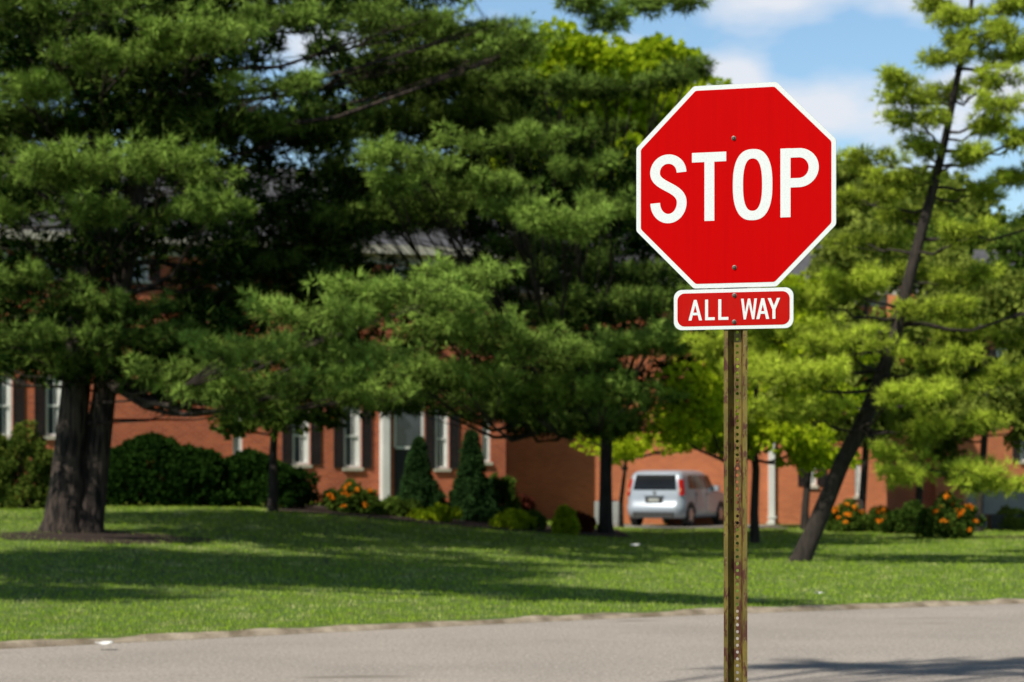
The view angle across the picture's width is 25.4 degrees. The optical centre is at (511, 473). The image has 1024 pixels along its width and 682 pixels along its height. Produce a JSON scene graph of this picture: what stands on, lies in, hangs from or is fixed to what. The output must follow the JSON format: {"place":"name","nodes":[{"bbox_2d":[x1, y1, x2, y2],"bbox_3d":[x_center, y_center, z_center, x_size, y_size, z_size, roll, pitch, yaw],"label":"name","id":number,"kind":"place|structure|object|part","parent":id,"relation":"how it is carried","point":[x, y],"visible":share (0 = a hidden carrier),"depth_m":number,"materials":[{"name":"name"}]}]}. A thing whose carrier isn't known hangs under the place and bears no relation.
{"place":"outdoors","nodes":[
{"label":"outdoors","id":0,"kind":"place"},
{"bbox_2d":[0,603,1023,681],"bbox_3d":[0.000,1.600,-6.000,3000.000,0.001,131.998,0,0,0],"label":"road","id":1,"kind":"structure","parent":0,"point":[973,643],"depth_m":20.20,"materials":[{"name":"grey asphalt"}]},
{"bbox_2d":[94,641,112,644],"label":"paper litter","id":2,"kind":"object","parent":1,"relation":"on","point":[105,642],"visible":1,"depth_m":20.57,"materials":[{"name":"white paper"}]},
{"bbox_2d":[0,598,1023,648],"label":"kerb","id":3,"kind":"structure","parent":1,"relation":"on","point":[237,633],"depth_m":23.91,"materials":[{"name":"concrete"}]},
{"bbox_2d":[0,501,1023,647],"bbox_3d":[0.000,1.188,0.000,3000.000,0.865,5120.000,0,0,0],"label":"ground","id":4,"kind":"structure","parent":0,"point":[503,608],"depth_m":32.78,"materials":[{"name":"plant"}]},
{"bbox_2d":[3,470,19,506],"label":"shrub","id":5,"kind":"object","parent":4,"relation":"on","point":[12,483],"visible":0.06,"depth_m":50.87,"materials":[{"name":"green plant"}]},
{"bbox_2d":[0,419,53,508],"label":"shrub","id":6,"kind":"object","parent":4,"relation":"on","point":[36,469],"visible":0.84,"depth_m":49.50,"materials":[{"name":"green plant"}]},
{"bbox_2d":[0,530,213,543],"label":"soil ring","id":7,"kind":"object","parent":4,"relation":"on","point":[113,536],"visible":0.97,"depth_m":38.78,"materials":[{"name":"brown soil"}]},
{"bbox_2d":[106,431,234,506],"bbox_3d":[-8.428,-0.059,53.058,4.136,1.884,2.581,0,0,0],"label":"hedge","id":8,"kind":"object","parent":4,"relation":"on","point":[171,472],"visible":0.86,"depth_m":52.22,"materials":[{"name":"green plant"}]},
{"bbox_2d":[175,446,324,508],"bbox_3d":[-6.354,0.132,53.929,4.070,1.597,2.493,0,0,0],"label":"hedge","id":9,"kind":"object","parent":4,"relation":"on","point":[245,472],"visible":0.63,"depth_m":53.38,"materials":[{"name":"green plant"}]},
{"bbox_2d":[0,154,514,502],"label":"brick house","id":10,"kind":"structure","parent":4,"relation":"on","point":[373,457],"depth_m":64.01,"materials":[{"name":"red brick"}]},
{"bbox_2d":[0,377,11,438],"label":"window","id":11,"kind":"structure","parent":10,"relation":"in","point":[5,390],"depth_m":60.62,"materials":[{"name":"white glass"}]},
{"bbox_2d":[44,375,61,439],"bbox_3d":[-12.284,-1.770,61.057,0.578,1.736,0.195,0,0,-22],"label":"window","id":12,"kind":"structure","parent":10,"relation":"in","point":[52,394],"depth_m":61.10,"materials":[{"name":"white glass"}]},
{"bbox_2d":[132,257,150,283],"bbox_3d":[-10.145,-5.523,61.936,0.604,0.735,0.195,0,0,-22],"label":"window","id":13,"kind":"structure","parent":10,"relation":"in","point":[147,281],"depth_m":62.00,"materials":[{"name":"grey glass"}]},
{"bbox_2d":[233,419,241,453],"bbox_3d":[-7.621,-1.204,63.029,0.273,1.397,0.095,0,0,-22],"label":"window","id":14,"kind":"structure","parent":10,"relation":"in","point":[237,443],"depth_m":63.02,"materials":[{"name":"white glass"}]},
{"bbox_2d":[292,422,311,467],"bbox_3d":[-5.905,-1.008,63.681,0.607,1.709,0.195,0,0,-22],"label":"window","id":15,"kind":"structure","parent":10,"relation":"in","point":[300,444],"depth_m":63.72,"materials":[{"name":"white glass"}]},
{"bbox_2d":[342,406,363,470],"bbox_3d":[-4.517,-1.005,64.247,0.616,1.871,0.195,0,0,-22],"label":"window","id":16,"kind":"structure","parent":10,"relation":"in","point":[352,434],"depth_m":64.31,"materials":[{"name":"white glass"}]},
{"bbox_2d":[394,266,408,293],"bbox_3d":[-3.164,-5.411,64.859,0.486,0.959,0.095,0,0,-22],"label":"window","id":17,"kind":"structure","parent":10,"relation":"in","point":[395,266],"depth_m":64.84,"materials":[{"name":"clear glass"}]},
{"bbox_2d":[394,404,423,495],"bbox_3d":[-2.961,-0.676,64.911,0.908,2.692,0.160,0,0,-22],"label":"door","id":18,"kind":"structure","parent":10,"relation":"in","point":[405,429],"depth_m":64.85,"materials":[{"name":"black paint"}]},
{"bbox_2d":[434,411,450,471],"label":"window","id":19,"kind":"structure","parent":10,"relation":"in","point":[441,429],"depth_m":65.33,"materials":[{"name":"white glass"}]},
{"bbox_2d":[482,419,492,464],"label":"window","id":20,"kind":"structure","parent":10,"relation":"in","point":[485,439],"depth_m":65.84,"materials":[{"name":"white glass"}]},
{"bbox_2d":[207,373,349,511],"bbox_3d":[-5.087,-0.700,50.282,2.937,3.232,2.823,0,0,27],"label":"deciduous tree","id":21,"kind":"object","parent":4,"relation":"on","point":[240,429],"visible":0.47,"depth_m":49.82,"materials":[{"name":"green plant"}]},
{"bbox_2d":[0,0,714,532],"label":"pine tree","id":22,"kind":"object","parent":4,"relation":"on","point":[84,72],"visible":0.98,"depth_m":38.31,"materials":[{"name":"green plant"}]},
{"bbox_2d":[278,505,631,537],"bbox_3d":[-1.300,1.152,55.850,8.200,0.690,8.700,0,0,0],"label":"mulch bed","id":23,"kind":"object","parent":4,"relation":"on","point":[318,509],"visible":0.47,"depth_m":53.53,"materials":[{"name":"brown soil"}]},
{"bbox_2d":[321,478,380,514],"bbox_3d":[-3.850,0.570,53.983,1.381,0.990,1.445,0,0,-14],"label":"flowering shrub","id":24,"kind":"object","parent":23,"relation":"on","point":[349,496],"visible":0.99,"depth_m":53.64,"materials":[{"name":"green plant"}]},
{"bbox_2d":[373,495,422,516],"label":"shrub","id":25,"kind":"object","parent":23,"relation":"on","point":[393,505],"visible":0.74,"depth_m":54.55,"materials":[{"name":"green plant"}]},
{"bbox_2d":[395,435,447,509],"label":"conical spruce","id":26,"kind":"object","parent":23,"relation":"on","point":[419,483],"visible":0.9,"depth_m":56.74,"materials":[{"name":"green plant"}]},
{"bbox_2d":[406,501,462,521],"bbox_3d":[-1.845,0.968,53.992,1.375,0.610,1.272,0,0,0],"label":"shrub","id":27,"kind":"object","parent":23,"relation":"on","point":[438,512],"visible":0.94,"depth_m":53.77,"materials":[{"name":"green plant"}]},
{"bbox_2d":[446,429,501,521],"bbox_3d":[-0.998,0.101,56.935,1.572,2.503,1.634,0,0,0],"label":"conical spruce","id":28,"kind":"object","parent":23,"relation":"on","point":[471,494],"visible":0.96,"depth_m":56.70,"materials":[{"name":"green plant"}]},
{"bbox_2d":[489,472,521,515],"bbox_3d":[-0.265,0.656,57.949,1.124,1.400,1.250,0,0,0],"label":"shrub","id":29,"kind":"object","parent":23,"relation":"on","point":[504,488],"visible":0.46,"depth_m":57.76,"materials":[{"name":"green plant"}]},
{"bbox_2d":[488,508,537,529],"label":"shrub","id":30,"kind":"object","parent":23,"relation":"on","point":[512,518],"visible":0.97,"depth_m":53.82,"materials":[{"name":"green plant"}]},
{"bbox_2d":[514,492,535,510],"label":"shrub","id":31,"kind":"object","parent":23,"relation":"on","point":[527,502],"visible":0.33,"depth_m":58.82,"materials":[{"name":"red plant"}]},
{"bbox_2d":[522,509,547,529],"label":"shrub","id":32,"kind":"object","parent":23,"relation":"on","point":[541,521],"visible":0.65,"depth_m":54.35,"materials":[{"name":"green plant"}]},
{"bbox_2d":[549,504,581,534],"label":"shrub","id":33,"kind":"object","parent":23,"relation":"on","point":[564,520],"visible":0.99,"depth_m":52.83,"materials":[{"name":"green plant"}]},
{"bbox_2d":[576,510,597,531],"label":"shrub","id":34,"kind":"object","parent":23,"relation":"on","point":[588,522],"visible":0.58,"depth_m":55.80,"materials":[{"name":"red plant"}]},
{"bbox_2d":[282,0,721,533],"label":"pine tree","id":35,"kind":"object","parent":4,"relation":"on","point":[585,383],"visible":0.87,"depth_m":43.36,"materials":[{"name":"green plant"}]},
{"bbox_2d":[455,15,653,231],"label":"deciduous tree","id":36,"kind":"object","parent":4,"relation":"on","point":[585,53],"visible":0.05,"depth_m":89.70,"materials":[{"name":"green plant"}]},
{"bbox_2d":[570,403,722,527],"bbox_3d":[3.900,-0.299,62.269,4.550,3.777,2.901,0,0,-25],"label":"deciduous tree","id":37,"kind":"object","parent":4,"relation":"on","point":[628,449],"visible":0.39,"depth_m":61.67,"materials":[{"name":"green plant"}]},
{"bbox_2d":[579,31,731,132],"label":"deciduous tree","id":38,"kind":"object","parent":4,"relation":"on","point":[649,51],"visible":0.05,"depth_m":95.47,"materials":[{"name":"green plant"}]},
{"bbox_2d":[618,84,700,139],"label":"deciduous tree","id":39,"kind":"object","parent":4,"relation":"on","point":[641,129],"visible":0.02,"depth_m":91.52,"materials":[{"name":"green plant"}]},
{"bbox_2d":[506,234,899,523],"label":"brick house","id":40,"kind":"structure","parent":4,"relation":"on","point":[550,477],"depth_m":68.83,"materials":[{"name":"orange"}]},
{"bbox_2d":[811,468,817,487],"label":"window","id":41,"kind":"structure","parent":40,"relation":"in","point":[813,481],"depth_m":69.12,"materials":[{"name":"white glass"}]},
{"bbox_2d":[853,465,860,498],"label":"window","id":42,"kind":"structure","parent":40,"relation":"in","point":[858,468],"depth_m":69.18,"materials":[{"name":"white glass"}]},
{"bbox_2d":[636,82,835,681],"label":"stop sign","id":43,"kind":"object","parent":4,"relation":"on","point":[735,191],"visible":1,"depth_m":8.47,"materials":[{"name":"metal"}]},
{"bbox_2d":[674,288,814,523],"bbox_3d":[6.559,-1.776,64.032,3.534,6.741,4.253,0,0,-29],"label":"deciduous tree","id":44,"kind":"object","parent":4,"relation":"on","point":[749,392],"visible":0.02,"depth_m":62.89,"materials":[{"name":"green plant"}]},
{"bbox_2d":[645,295,886,543],"bbox_3d":[5.165,-1.217,49.282,4.549,5.631,8.963,0,0,27],"label":"deciduous tree","id":45,"kind":"object","parent":4,"relation":"on","point":[801,452],"visible":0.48,"depth_m":47.91,"materials":[{"name":"green plant"}]},
{"bbox_2d":[749,270,876,529],"bbox_3d":[8.228,-2.026,62.068,4.188,7.242,4.762,0,0,0],"label":"deciduous tree","id":46,"kind":"object","parent":4,"relation":"on","point":[791,279],"visible":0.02,"depth_m":61.89,"materials":[{"name":"green plant"}]},
{"bbox_2d":[825,498,871,531],"bbox_3d":[8.799,1.138,60.015,1.440,1.010,1.413,0,0,0],"label":"flowering shrub","id":47,"kind":"object","parent":4,"relation":"on","point":[845,516],"visible":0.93,"depth_m":59.68,"materials":[{"name":"green plant"}]},
{"bbox_2d":[677,0,1023,561],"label":"pine tree","id":48,"kind":"object","parent":4,"relation":"on","point":[774,367],"visible":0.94,"depth_m":39.10,"materials":[{"name":"green plant"}]},
{"bbox_2d":[759,207,948,531],"bbox_3d":[8.948,-2.768,60.187,4.758,8.725,4.639,0,0,0],"label":"deciduous tree","id":49,"kind":"object","parent":4,"relation":"on","point":[841,261],"visible":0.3,"depth_m":59.84,"materials":[{"name":"green plant"}]},
{"bbox_2d":[864,505,889,531],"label":"flowering shrub","id":50,"kind":"object","parent":4,"relation":"on","point":[875,513],"visible":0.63,"depth_m":59.81,"materials":[{"name":"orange plant"}]},
{"bbox_2d":[830,153,937,231],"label":"deciduous tree","id":51,"kind":"object","parent":4,"relation":"on","point":[844,177],"visible":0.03,"depth_m":81.57,"materials":[{"name":"green plant"}]},
{"bbox_2d":[878,499,924,533],"bbox_3d":[10.224,1.162,57.970,1.764,1.032,1.908,0,0,0],"label":"shrub","id":52,"kind":"object","parent":4,"relation":"on","point":[904,518],"visible":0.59,"depth_m":57.68,"materials":[{"name":"green plant"}]},
{"bbox_2d":[852,206,992,503],"bbox_3d":[11.444,-2.864,62.864,4.319,8.917,4.621,0,0,35],"label":"deciduous tree","id":53,"kind":"object","parent":4,"relation":"on","point":[948,447],"visible":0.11,"depth_m":62.46,"materials":[{"name":"green plant"}]},
{"bbox_2d":[882,164,1005,228],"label":"deciduous tree","id":54,"kind":"object","parent":4,"relation":"on","point":[958,180],"visible":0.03,"depth_m":85.86,"materials":[{"name":"green plant"}]},
{"bbox_2d":[868,241,1023,531],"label":"deciduous tree","id":55,"kind":"object","parent":4,"relation":"on","point":[999,296],"visible":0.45,"depth_m":59.49,"materials":[{"name":"green plant"}]},
{"bbox_2d":[914,490,986,538],"bbox_3d":[10.433,1.022,54.046,1.672,1.253,1.802,0,0,42],"label":"flowering shrub","id":56,"kind":"object","parent":4,"relation":"on","point":[947,516],"visible":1,"depth_m":53.71,"materials":[{"name":"green plant"}]},
{"bbox_2d":[887,250,1023,510],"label":"brick house","id":57,"kind":"structure","parent":4,"relation":"on","point":[932,490],"depth_m":76.61,"materials":[{"name":"orange"}]},
{"bbox_2d":[1019,440,1023,463],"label":"window","id":58,"kind":"structure","parent":57,"relation":"in","point":[1022,454],"depth_m":76.75,"materials":[{"name":"white glass"}]},
{"bbox_2d":[951,225,1023,449],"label":"deciduous tree","id":59,"kind":"object","parent":4,"relation":"on","point":[1012,255],"visible":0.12,"depth_m":61.44,"materials":[{"name":"green plant"}]},
{"bbox_2d":[964,487,1023,525],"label":"garden wall","id":60,"kind":"structure","parent":4,"relation":"on","point":[991,505],"depth_m":66.00,"materials":[{"name":"grey concrete"}]},
{"bbox_2d":[972,535,1023,538],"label":"soil patch","id":61,"kind":"object","parent":4,"relation":"on","point":[1001,536],"visible":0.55,"depth_m":55.27,"materials":[{"name":"brown soil"}]},
{"bbox_2d":[974,225,1023,250],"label":"deciduous tree","id":62,"kind":"object","parent":4,"relation":"on","point":[978,247],"depth_m":83.77,"materials":[{"name":"green plant"}]},
{"bbox_2d":[979,212,1023,246],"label":"deciduous tree","id":63,"kind":"object","parent":4,"relation":"on","point":[1003,223],"depth_m":88.63,"materials":[{"name":"green plant"}]},
{"bbox_2d":[984,514,1021,529],"bbox_3d":[13.381,1.330,62.000,0.900,0.430,0.680,0,0,0],"label":"planter","id":64,"kind":"object","parent":4,"relation":"on","point":[992,520],"visible":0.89,"depth_m":61.72,"materials":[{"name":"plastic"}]},
{"bbox_2d":[987,504,1023,529],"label":"shrub","id":65,"kind":"object","parent":64,"relation":"in","point":[1015,522],"visible":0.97,"depth_m":61.65,"materials":[{"name":"green plant"}]},
{"bbox_2d":[0,0,1023,222],"label":"sky","id":66,"kind":"structure","parent":0,"point":[824,54],"materials":[{"name":"blue"}]},
{"bbox_2d":[613,524,786,527],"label":"driveway","id":67,"kind":"structure","parent":0,"point":[692,526],"depth_m":65.83,"materials":[{"name":"concrete"}]},
{"bbox_2d":[594,500,618,524],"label":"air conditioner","id":68,"kind":"object","parent":67,"relation":"on","point":[615,506],"visible":0.38,"depth_m":66.14,"materials":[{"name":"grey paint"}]},
{"bbox_2d":[627,470,723,525],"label":"parked car","id":69,"kind":"object","parent":67,"relation":"on","point":[687,497],"visible":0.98,"depth_m":65.65,"materials":[{"name":"silver metal"}]},
{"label":"rear window","id":70,"kind":"part","parent":69,"relation":"part of","materials":[{"name":"black glass"}]},
{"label":"side window","id":71,"kind":"part","parent":69,"relation":"part of","materials":[{"name":"brown glass"}]},
{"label":"side window","id":72,"kind":"part","parent":69,"relation":"part of","materials":[{"name":"grey glass"}]},
{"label":"side window","id":73,"kind":"part","parent":69,"relation":"part of","materials":[{"name":"brown glass"}]}
]}

